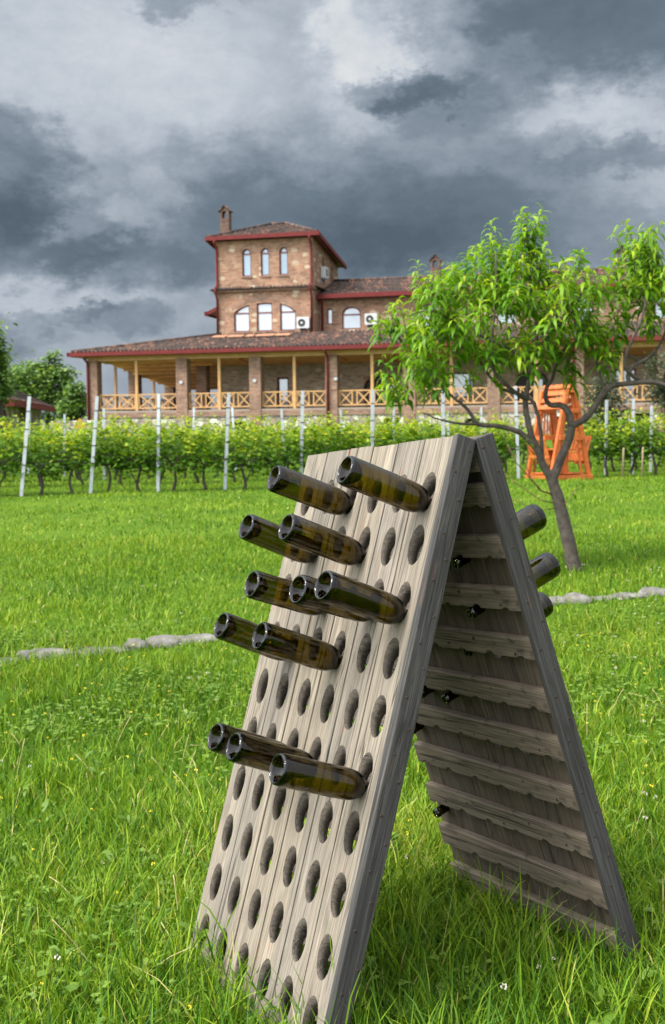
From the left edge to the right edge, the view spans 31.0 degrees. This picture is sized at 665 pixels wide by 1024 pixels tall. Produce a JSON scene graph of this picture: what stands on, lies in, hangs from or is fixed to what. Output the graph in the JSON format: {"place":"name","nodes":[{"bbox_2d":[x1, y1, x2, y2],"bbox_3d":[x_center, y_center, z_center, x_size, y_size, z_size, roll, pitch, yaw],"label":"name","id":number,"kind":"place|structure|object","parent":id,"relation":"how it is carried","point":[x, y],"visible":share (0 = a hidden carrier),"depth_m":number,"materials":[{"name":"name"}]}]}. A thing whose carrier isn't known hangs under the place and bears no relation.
{"place":"outdoors","nodes":[
{"label":"outdoors","id":0,"kind":"place"},
{"bbox_2d":[0,434,664,1023],"bbox_3d":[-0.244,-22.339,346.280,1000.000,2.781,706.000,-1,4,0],"label":"ground","id":1,"kind":"structure","parent":0,"point":[30,504],"depth_m":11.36,"materials":[{"name":"plant"}]},
{"bbox_2d":[0,312,19,436],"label":"leafy tree","id":2,"kind":"object","parent":1,"relation":"on","point":[5,391],"visible":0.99,"depth_m":43.68,"materials":[{"name":"green plant"}]},
{"bbox_2d":[0,413,24,484],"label":"grapevine","id":3,"kind":"object","parent":1,"relation":"on","point":[5,467],"visible":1,"depth_m":22.45,"materials":[{"name":"green plant"}]},
{"bbox_2d":[0,428,24,486],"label":"grapevine","id":4,"kind":"object","parent":1,"relation":"on","point":[10,442],"visible":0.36,"depth_m":24.64,"materials":[{"name":"green plant"}]},
{"bbox_2d":[19,396,31,495],"bbox_3d":[-5.737,-1.078,22.375,0.076,2.155,0.050,5,3,-3],"label":"vine post","id":5,"kind":"object","parent":1,"relation":"on","point":[26,445],"visible":0.89,"depth_m":22.35,"materials":[{"name":"metal"}]},
{"bbox_2d":[4,387,55,439],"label":"stone hut","id":6,"kind":"object","parent":1,"relation":"on","point":[18,407],"visible":0.47,"depth_m":55.16,"materials":[{"name":"brick"}]},
{"bbox_2d":[3,421,64,494],"bbox_3d":[-5.613,-0.982,22.583,1.153,1.447,0.723,-1,4,-9],"label":"grapevine","id":7,"kind":"object","parent":1,"relation":"on","point":[41,472],"visible":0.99,"depth_m":22.57,"materials":[{"name":"green plant"}]},
{"bbox_2d":[20,423,65,476],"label":"grapevine","id":8,"kind":"object","parent":1,"relation":"on","point":[38,442],"visible":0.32,"depth_m":26.74,"materials":[{"name":"green plant"}]},
{"bbox_2d":[6,349,81,429],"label":"leafy tree","id":9,"kind":"object","parent":1,"relation":"on","point":[36,379],"visible":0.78,"depth_m":82.95,"materials":[{"name":"green plant"}]},
{"bbox_2d":[19,427,69,486],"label":"grapevine","id":10,"kind":"object","parent":1,"relation":"on","point":[35,459],"visible":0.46,"depth_m":24.72,"materials":[{"name":"green plant"}]},
{"bbox_2d":[33,648,77,660],"bbox_3d":[-1.916,0.971,8.162,0.431,0.096,0.355,-1,4,-12],"label":"edging stone","id":11,"kind":"object","parent":1,"relation":"on","point":[48,651],"visible":0.29,"depth_m":8.08,"materials":[{"name":"grey stone"}]},
{"bbox_2d":[47,378,86,426],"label":"leafy tree","id":12,"kind":"object","parent":1,"relation":"on","point":[74,404],"visible":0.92,"depth_m":79.22,"materials":[{"name":"green plant"}]},
{"bbox_2d":[42,422,99,493],"bbox_3d":[-4.986,-1.007,22.810,1.168,1.423,0.625,-2,4,-18],"label":"grapevine","id":13,"kind":"object","parent":1,"relation":"on","point":[75,464],"visible":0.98,"depth_m":22.80,"materials":[{"name":"green plant"}]},
{"bbox_2d":[55,420,96,479],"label":"grapevine","id":14,"kind":"object","parent":1,"relation":"on","point":[77,477],"visible":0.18,"depth_m":27.16,"materials":[{"name":"green plant"}]},
{"bbox_2d":[53,423,106,484],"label":"grapevine","id":15,"kind":"object","parent":1,"relation":"on","point":[76,442],"visible":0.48,"depth_m":24.94,"materials":[{"name":"green plant"}]},
{"bbox_2d":[89,396,98,492],"bbox_3d":[-4.553,-1.136,22.848,0.077,2.135,0.050,4,3,-4],"label":"vine post","id":16,"kind":"object","parent":1,"relation":"on","point":[93,443],"visible":0.89,"depth_m":22.82,"materials":[{"name":"metal"}]},
{"bbox_2d":[78,412,137,491],"bbox_3d":[-4.309,-1.124,23.096,1.150,1.594,0.625,-2,4,-19],"label":"grapevine","id":17,"kind":"object","parent":1,"relation":"on","point":[112,462],"visible":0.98,"depth_m":23.05,"materials":[{"name":"green plant"}]},
{"bbox_2d":[87,419,132,479],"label":"grapevine","id":18,"kind":"object","parent":1,"relation":"on","point":[112,442],"visible":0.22,"depth_m":27.32,"materials":[{"name":"green plant"}]},
{"bbox_2d":[92,416,139,484],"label":"grapevine","id":19,"kind":"object","parent":1,"relation":"on","point":[124,450],"visible":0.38,"depth_m":25.23,"materials":[{"name":"green plant"}]},
{"bbox_2d":[51,419,186,437],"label":"wall","id":20,"kind":"structure","parent":1,"relation":"on","point":[70,424],"depth_m":65.40,"materials":[{"name":"stone"}]},
{"bbox_2d":[106,414,161,491],"bbox_3d":[-3.813,-1.113,23.265,1.145,1.552,0.694,-3,4,-33],"label":"grapevine","id":21,"kind":"object","parent":1,"relation":"on","point":[143,451],"visible":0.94,"depth_m":23.22,"materials":[{"name":"green plant"}]},
{"bbox_2d":[123,638,148,650],"bbox_3d":[-1.372,0.937,8.360,0.174,0.117,0.148,-2,4,-19],"label":"edging stone","id":22,"kind":"object","parent":1,"relation":"on","point":[132,641],"visible":0.59,"depth_m":8.32,"materials":[{"name":"grey stone"}]},
{"bbox_2d":[129,417,168,479],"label":"grapevine","id":23,"kind":"object","parent":1,"relation":"on","point":[135,452],"visible":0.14,"depth_m":27.55,"materials":[{"name":"green plant"}]},
{"bbox_2d":[156,394,160,491],"bbox_3d":[-3.379,-1.198,23.299,0.076,2.189,0.049,2,4,10],"label":"vine post","id":24,"kind":"object","parent":1,"relation":"on","point":[158,425],"visible":0.89,"depth_m":23.26,"materials":[{"name":"concrete"}]},
{"bbox_2d":[134,423,186,483],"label":"grapevine","id":25,"kind":"object","parent":1,"relation":"on","point":[162,443],"visible":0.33,"depth_m":25.60,"materials":[{"name":"green plant"}]},
{"bbox_2d":[146,634,178,648],"bbox_3d":[-1.190,0.925,8.471,0.289,0.111,0.235,-1,4,-11],"label":"edging stone","id":26,"kind":"object","parent":1,"relation":"on","point":[166,640],"visible":0.53,"depth_m":8.39,"materials":[{"name":"grey stone"}]},
{"bbox_2d":[138,415,197,490],"bbox_3d":[-3.212,-1.119,23.428,1.202,1.538,0.723,-3,4,-27],"label":"grapevine","id":27,"kind":"object","parent":1,"relation":"on","point":[173,466],"visible":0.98,"depth_m":23.43,"materials":[{"name":"green plant"}]},
{"bbox_2d":[166,422,200,477],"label":"grapevine","id":28,"kind":"object","parent":1,"relation":"on","point":[186,433],"visible":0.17,"depth_m":27.99,"materials":[{"name":"green plant"}]},
{"bbox_2d":[167,424,217,482],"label":"grapevine","id":29,"kind":"object","parent":1,"relation":"on","point":[194,441],"visible":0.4,"depth_m":25.82,"materials":[{"name":"green plant"}]},
{"bbox_2d":[187,633,218,643],"bbox_3d":[-0.932,0.908,8.560,0.249,0.084,0.200,-1,4,-8],"label":"edging stone","id":30,"kind":"object","parent":1,"relation":"on","point":[201,636],"visible":0.5,"depth_m":8.51,"materials":[{"name":"grey stone"}]},
{"bbox_2d":[182,413,223,462],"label":"grapevine","id":31,"kind":"object","parent":1,"relation":"on","point":[204,432],"visible":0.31,"depth_m":30.22,"materials":[{"name":"green plant"}]},
{"bbox_2d":[180,420,238,489],"bbox_3d":[-2.417,-1.099,23.709,1.238,1.422,0.723,-3,4,-28],"label":"grapevine","id":32,"kind":"object","parent":1,"relation":"on","point":[204,467],"visible":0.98,"depth_m":23.64,"materials":[{"name":"green plant"}]},
{"bbox_2d":[223,393,229,489],"bbox_3d":[-2.098,-1.248,23.765,0.076,2.194,0.049,2,3,-9],"label":"vine post","id":33,"kind":"object","parent":1,"relation":"on","point":[226,440],"visible":0.89,"depth_m":23.73,"materials":[{"name":"concrete"}]},
{"bbox_2d":[209,419,258,481],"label":"grapevine","id":34,"kind":"object","parent":1,"relation":"on","point":[245,455],"visible":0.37,"depth_m":26.14,"materials":[{"name":"green plant"}]},
{"bbox_2d":[220,419,272,488],"bbox_3d":[-1.732,-1.126,23.959,1.083,1.444,0.694,-3,4,-27],"label":"grapevine","id":35,"kind":"object","parent":1,"relation":"on","point":[237,451],"visible":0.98,"depth_m":23.94,"materials":[{"name":"green plant"}]},
{"bbox_2d":[232,420,266,473],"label":"grapevine","id":36,"kind":"object","parent":1,"relation":"on","point":[256,443],"visible":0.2,"depth_m":28.55,"materials":[{"name":"green plant"}]},
{"bbox_2d":[253,419,295,470],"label":"grapevine","id":37,"kind":"object","parent":1,"relation":"on","point":[274,440],"visible":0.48,"depth_m":26.34,"materials":[{"name":"green plant"}]},
{"bbox_2d":[252,418,306,475],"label":"grapevine","id":38,"kind":"object","parent":1,"relation":"on","point":[272,452],"visible":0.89,"depth_m":24.16,"materials":[{"name":"green plant"}]},
{"bbox_2d":[267,425,309,467],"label":"grapevine","id":39,"kind":"object","parent":1,"relation":"on","point":[281,433],"visible":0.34,"depth_m":28.73,"materials":[{"name":"green plant"}]},
{"bbox_2d":[299,391,303,473],"bbox_3d":[-0.626,-1.324,24.276,0.077,2.250,0.049,1,4,-7],"label":"vine post","id":40,"kind":"object","parent":1,"relation":"on","point":[302,425],"visible":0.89,"depth_m":24.24,"materials":[{"name":"concrete"}]},
{"bbox_2d":[285,415,330,467],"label":"grapevine","id":41,"kind":"object","parent":1,"relation":"on","point":[307,428],"visible":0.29,"depth_m":26.52,"materials":[{"name":"green plant"}]},
{"bbox_2d":[287,418,345,472],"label":"grapevine","id":42,"kind":"object","parent":1,"relation":"on","point":[317,443],"visible":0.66,"depth_m":24.38,"materials":[{"name":"green plant"}]},
{"bbox_2d":[0,695,664,1023],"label":"broadleaf weed","id":43,"kind":"object","parent":1,"relation":"on","point":[110,857],"visible":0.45,"depth_m":4.12,"materials":[{"name":"green plant"}]},
{"bbox_2d":[0,686,664,999],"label":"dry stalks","id":44,"kind":"object","parent":1,"relation":"on","point":[210,797],"visible":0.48,"depth_m":4.99,"materials":[{"name":"plant"}]},
{"bbox_2d":[0,632,664,1022],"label":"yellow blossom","id":45,"kind":"object","parent":1,"relation":"on","point":[216,768],"visible":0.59,"depth_m":5.61,"materials":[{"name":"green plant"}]},
{"bbox_2d":[0,564,664,1023],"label":"clover","id":46,"kind":"object","parent":1,"relation":"on","point":[72,986],"depth_m":5.87,"materials":[{"name":"green plant"}]},
{"bbox_2d":[321,415,366,452],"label":"grapevine","id":47,"kind":"object","parent":1,"relation":"on","point":[334,445],"visible":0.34,"depth_m":26.79,"materials":[{"name":"green plant"}]},
{"bbox_2d":[324,411,376,451],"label":"grapevine","id":48,"kind":"object","parent":1,"relation":"on","point":[347,439],"visible":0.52,"depth_m":24.62,"materials":[{"name":"green plant"}]},
{"bbox_2d":[67,205,664,434],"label":"winery house","id":49,"kind":"structure","parent":1,"relation":"on","point":[258,353],"depth_m":71.58,"materials":[{"name":"brick"}]},
{"bbox_2d":[234,305,249,331],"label":"window","id":50,"kind":"structure","parent":49,"relation":"in","point":[242,323],"depth_m":73.36,"materials":[{"name":"white glass"}]},
{"bbox_2d":[243,249,250,275],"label":"window","id":51,"kind":"structure","parent":49,"relation":"in","point":[246,253],"depth_m":73.06,"materials":[{"name":"white glass"}]},
{"bbox_2d":[257,303,271,330],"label":"window","id":52,"kind":"structure","parent":49,"relation":"in","point":[264,310],"depth_m":73.02,"materials":[{"name":"white glass"}]},
{"bbox_2d":[261,248,268,275],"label":"window","id":53,"kind":"structure","parent":49,"relation":"in","point":[265,252],"depth_m":72.79,"materials":[{"name":"white glass"}]},
{"bbox_2d":[278,377,288,408],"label":"door","id":54,"kind":"structure","parent":49,"relation":"in","point":[283,382],"depth_m":73.18,"materials":[{"name":"white glass"}]},
{"bbox_2d":[280,247,287,274],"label":"window","id":55,"kind":"structure","parent":49,"relation":"in","point":[283,251],"depth_m":72.50,"materials":[{"name":"white glass"}]},
{"bbox_2d":[280,304,295,330],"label":"window","id":56,"kind":"structure","parent":49,"relation":"in","point":[287,314],"depth_m":72.67,"materials":[{"name":"white glass"}]},
{"bbox_2d":[297,317,309,331],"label":"air conditioner","id":57,"kind":"object","parent":49,"relation":"attached to","point":[303,322],"visible":1,"depth_m":71.97,"materials":[{"name":"white plastic"}]},
{"bbox_2d":[342,307,360,328],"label":"window","id":58,"kind":"structure","parent":49,"relation":"in","point":[351,316],"depth_m":73.06,"materials":[{"name":"white glass"}]},
{"bbox_2d":[365,313,377,325],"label":"air conditioner","id":59,"kind":"object","parent":49,"relation":"attached to","point":[369,317],"visible":0.84,"depth_m":72.28,"materials":[{"name":"white plastic"}]},
{"bbox_2d":[365,376,397,406],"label":"door","id":60,"kind":"structure","parent":49,"relation":"in","point":[368,384],"depth_m":71.84,"materials":[{"name":"brown glass"}]},
{"bbox_2d":[448,372,473,397],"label":"door","id":61,"kind":"structure","parent":49,"relation":"in","point":[462,379],"depth_m":70.55,"materials":[{"name":"white glass"}]},
{"bbox_2d":[516,372,547,404],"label":"door","id":62,"kind":"structure","parent":49,"relation":"in","point":[521,381],"depth_m":69.66,"materials":[{"name":"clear glass"}]},
{"bbox_2d":[614,368,635,402],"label":"door","id":63,"kind":"structure","parent":49,"relation":"in","point":[617,372],"depth_m":68.30,"materials":[{"name":"white glass"}]},
{"bbox_2d":[370,389,374,445],"bbox_3d":[0.819,-1.408,24.758,0.078,2.234,0.049,0,4,-9],"label":"vine post","id":64,"kind":"object","parent":1,"relation":"on","point":[372,415],"visible":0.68,"depth_m":24.70,"materials":[{"name":"concrete"}]},
{"bbox_2d":[350,416,394,447],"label":"grapevine","id":65,"kind":"object","parent":1,"relation":"on","point":[368,421],"visible":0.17,"depth_m":27.13,"materials":[{"name":"green plant"}]},
{"bbox_2d":[355,411,413,446],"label":"grapevine","id":66,"kind":"object","parent":1,"relation":"on","point":[382,438],"visible":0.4,"depth_m":25.04,"materials":[{"name":"green plant"}]},
{"bbox_2d":[386,417,424,441],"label":"grapevine","id":67,"kind":"object","parent":1,"relation":"on","point":[406,434],"visible":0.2,"depth_m":27.32,"materials":[{"name":"green plant"}]},
{"bbox_2d":[396,410,438,442],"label":"grapevine","id":68,"kind":"object","parent":1,"relation":"on","point":[430,436],"visible":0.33,"depth_m":25.08,"materials":[{"name":"green plant"}]},
{"bbox_2d":[191,433,644,1023],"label":"riddling rack","id":69,"kind":"object","parent":1,"relation":"on","point":[499,749],"visible":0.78,"depth_m":3.11,"materials":[{"name":"grey wood"}]},
{"bbox_2d":[207,723,285,755],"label":"wine bottle","id":70,"kind":"object","parent":69,"relation":"in","point":[219,735],"visible":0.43,"depth_m":3.09,"materials":[{"name":"green glass"}]},
{"bbox_2d":[214,613,285,660],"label":"wine bottle","id":71,"kind":"object","parent":69,"relation":"in","point":[232,629],"visible":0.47,"depth_m":3.25,"materials":[{"name":"green glass"}]},
{"bbox_2d":[226,732,313,771],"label":"wine bottle","id":72,"kind":"object","parent":69,"relation":"in","point":[248,750],"visible":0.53,"depth_m":2.98,"materials":[{"name":"green glass"}]},
{"bbox_2d":[239,514,317,562],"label":"wine bottle","id":73,"kind":"object","parent":69,"relation":"in","point":[258,531],"visible":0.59,"depth_m":3.31,"materials":[{"name":"green glass"}]},
{"bbox_2d":[244,571,322,615],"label":"wine bottle","id":74,"kind":"object","parent":69,"relation":"in","point":[263,587],"visible":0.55,"depth_m":3.16,"materials":[{"name":"green glass"}]},
{"bbox_2d":[252,622,342,670],"bbox_3d":[-0.060,0.359,3.086,0.303,0.076,0.076,21,-17,-27],"label":"wine bottle","id":75,"kind":"object","parent":69,"relation":"in","point":[291,645],"visible":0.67,"depth_m":3.04,"materials":[{"name":"green glass"}]},
{"bbox_2d":[267,465,353,514],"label":"wine bottle","id":76,"kind":"object","parent":69,"relation":"in","point":[293,485],"visible":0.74,"depth_m":3.23,"materials":[{"name":"green glass"}]},
{"bbox_2d":[269,753,369,799],"bbox_3d":[-0.001,0.628,2.804,0.303,0.076,0.076,19,-5,-28],"label":"wine bottle","id":77,"kind":"object","parent":69,"relation":"in","point":[303,774],"visible":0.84,"depth_m":2.76,"materials":[{"name":"green glass"}]},
{"bbox_2d":[278,514,366,565],"bbox_3d":[0.004,0.088,3.131,0.303,0.076,0.076,22,26,-28],"label":"wine bottle","id":78,"kind":"object","parent":69,"relation":"in","point":[317,539],"visible":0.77,"depth_m":3.08,"materials":[{"name":"green glass"}]},
{"bbox_2d":[289,575,369,621],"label":"wine bottle","id":79,"kind":"object","parent":69,"relation":"in","point":[301,591],"visible":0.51,"depth_m":2.92,"materials":[{"name":"green glass"}]},
{"bbox_2d":[314,570,407,624],"bbox_3d":[0.098,0.219,2.869,0.303,0.076,0.076,22,-38,-30],"label":"wine bottle","id":80,"kind":"object","parent":69,"relation":"in","point":[345,593],"visible":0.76,"depth_m":2.82,"materials":[{"name":"green glass"}]},
{"bbox_2d":[337,456,431,512],"bbox_3d":[0.157,-0.051,2.923,0.303,0.076,0.076,21,-43,-24],"label":"wine bottle","id":81,"kind":"object","parent":69,"relation":"in","point":[361,476],"visible":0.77,"depth_m":2.88,"materials":[{"name":"green glass"}]},
{"bbox_2d":[432,804,449,817],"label":"wine bottle","id":82,"kind":"object","parent":69,"relation":"in","point":[440,811],"visible":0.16,"depth_m":3.76,"materials":[{"name":"black glass"}]},
{"bbox_2d":[441,690,459,703],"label":"wine bottle","id":83,"kind":"object","parent":69,"relation":"in","point":[448,697],"visible":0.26,"depth_m":3.46,"materials":[{"name":"black glass"}]},
{"bbox_2d":[452,504,546,568],"bbox_3d":[0.444,0.074,3.234,0.303,0.076,0.076,-28,15,-25],"label":"wine bottle","id":84,"kind":"object","parent":69,"relation":"in","point":[532,519],"visible":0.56,"depth_m":3.25,"materials":[{"name":"green glass"}]},
{"bbox_2d":[463,592,553,656],"bbox_3d":[0.494,0.327,3.406,0.303,0.076,0.076,-28,-21,-25],"label":"wine bottle","id":85,"kind":"object","parent":69,"relation":"in","point":[547,605],"visible":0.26,"depth_m":3.43,"materials":[{"name":"green glass"}]},
{"bbox_2d":[466,552,560,618],"bbox_3d":[0.486,0.207,3.253,0.303,0.076,0.076,-28,52,-25],"label":"wine bottle","id":86,"kind":"object","parent":69,"relation":"in","point":[545,567],"visible":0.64,"depth_m":3.27,"materials":[{"name":"green glass"}]},
{"bbox_2d":[421,409,462,438],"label":"grapevine","id":87,"kind":"object","parent":1,"relation":"on","point":[447,416],"visible":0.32,"depth_m":27.77,"materials":[{"name":"green plant"}]},
{"bbox_2d":[441,391,444,436],"bbox_3d":[2.332,-1.472,25.245,0.076,2.206,0.049,-1,4,-7],"label":"vine post","id":88,"kind":"object","parent":1,"relation":"on","point":[443,411],"visible":0.48,"depth_m":25.19,"materials":[{"name":"concrete"}]},
{"bbox_2d":[479,415,524,467],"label":"grapevine","id":89,"kind":"object","parent":1,"relation":"on","point":[501,447],"visible":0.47,"depth_m":25.82,"materials":[{"name":"green plant"}]},
{"bbox_2d":[489,414,525,472],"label":"grapevine","id":90,"kind":"object","parent":1,"relation":"on","point":[509,443],"visible":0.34,"depth_m":28.26,"materials":[{"name":"green plant"}]},
{"bbox_2d":[366,203,664,571],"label":"peach tree","id":91,"kind":"object","parent":1,"relation":"on","point":[506,289],"visible":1,"depth_m":11.02,"materials":[{"name":"green plant"}]},
{"bbox_2d":[514,386,519,478],"bbox_3d":[3.963,-1.558,25.755,0.077,2.286,0.049,-2,4,3],"label":"vine post","id":92,"kind":"object","parent":1,"relation":"on","point":[516,426],"visible":0.76,"depth_m":25.73,"materials":[{"name":"concrete"}]},
{"bbox_2d":[525,384,592,479],"bbox_3d":[4.808,-1.682,25.544,1.198,2.046,1.064,-2,4,-24],"label":"garden swing","id":93,"kind":"object","parent":1,"relation":"on","point":[556,436],"visible":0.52,"depth_m":25.34,"materials":[{"name":"orange wood"}]},
{"bbox_2d":[563,592,590,603],"bbox_3d":[1.929,0.700,9.558,0.278,0.126,0.230,-1,4,-10],"label":"edging stone","id":94,"kind":"object","parent":1,"relation":"on","point":[577,596],"visible":0.5,"depth_m":9.48,"materials":[{"name":"grey stone"}]},
{"bbox_2d":[569,411,613,469],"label":"grapevine","id":95,"kind":"object","parent":1,"relation":"on","point":[593,438],"visible":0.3,"depth_m":28.39,"materials":[{"name":"green plant"}]},
{"bbox_2d":[585,404,620,467],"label":"grapevine","id":96,"kind":"object","parent":1,"relation":"on","point":[601,430],"visible":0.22,"depth_m":30.46,"materials":[{"name":"green plant"}]},
{"bbox_2d":[584,411,628,476],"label":"grapevine","id":97,"kind":"object","parent":1,"relation":"on","point":[602,452],"visible":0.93,"depth_m":26.56,"materials":[{"name":"green plant"}]},
{"bbox_2d":[579,373,643,459],"bbox_3d":[8.222,-2.776,35.952,2.054,2.890,2.017,-4,5,-39],"label":"olive bush","id":98,"kind":"object","parent":1,"relation":"on","point":[611,399],"visible":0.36,"depth_m":35.70,"materials":[{"name":"green plant"}]},
{"bbox_2d":[593,410,637,471],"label":"grapevine","id":99,"kind":"object","parent":1,"relation":"on","point":[612,465],"visible":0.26,"depth_m":28.50,"materials":[{"name":"green plant"}]},
{"bbox_2d":[607,592,644,599],"bbox_3d":[2.363,0.682,9.718,0.306,0.054,0.212,-1,4,-9],"label":"edging stone","id":100,"kind":"object","parent":1,"relation":"on","point":[630,594],"visible":0.7,"depth_m":9.64,"materials":[{"name":"grey stone"}]},
{"bbox_2d":[611,415,656,475],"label":"grapevine","id":101,"kind":"object","parent":1,"relation":"on","point":[632,437],"visible":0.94,"depth_m":26.63,"materials":[{"name":"green plant"}]},
{"bbox_2d":[619,409,660,469],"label":"grapevine","id":102,"kind":"object","parent":1,"relation":"on","point":[639,443],"visible":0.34,"depth_m":28.61,"materials":[{"name":"green plant"}]},
{"bbox_2d":[634,411,664,474],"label":"grapevine","id":103,"kind":"object","parent":1,"relation":"on","point":[652,444],"visible":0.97,"depth_m":26.82,"materials":[{"name":"green plant"}]},
{"bbox_2d":[637,345,664,432],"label":"olive bush","id":104,"kind":"object","parent":1,"relation":"on","point":[658,391],"visible":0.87,"depth_m":39.75,"materials":[{"name":"green plant"}]},
{"bbox_2d":[637,587,664,597],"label":"edging stone","id":105,"kind":"object","parent":1,"relation":"on","point":[653,590],"visible":0.52,"depth_m":9.72,"materials":[{"name":"grey stone"}]},
{"bbox_2d":[0,0,664,429],"label":"sky","id":106,"kind":"structure","parent":0,"point":[395,131],"materials":[{"name":"grey"}]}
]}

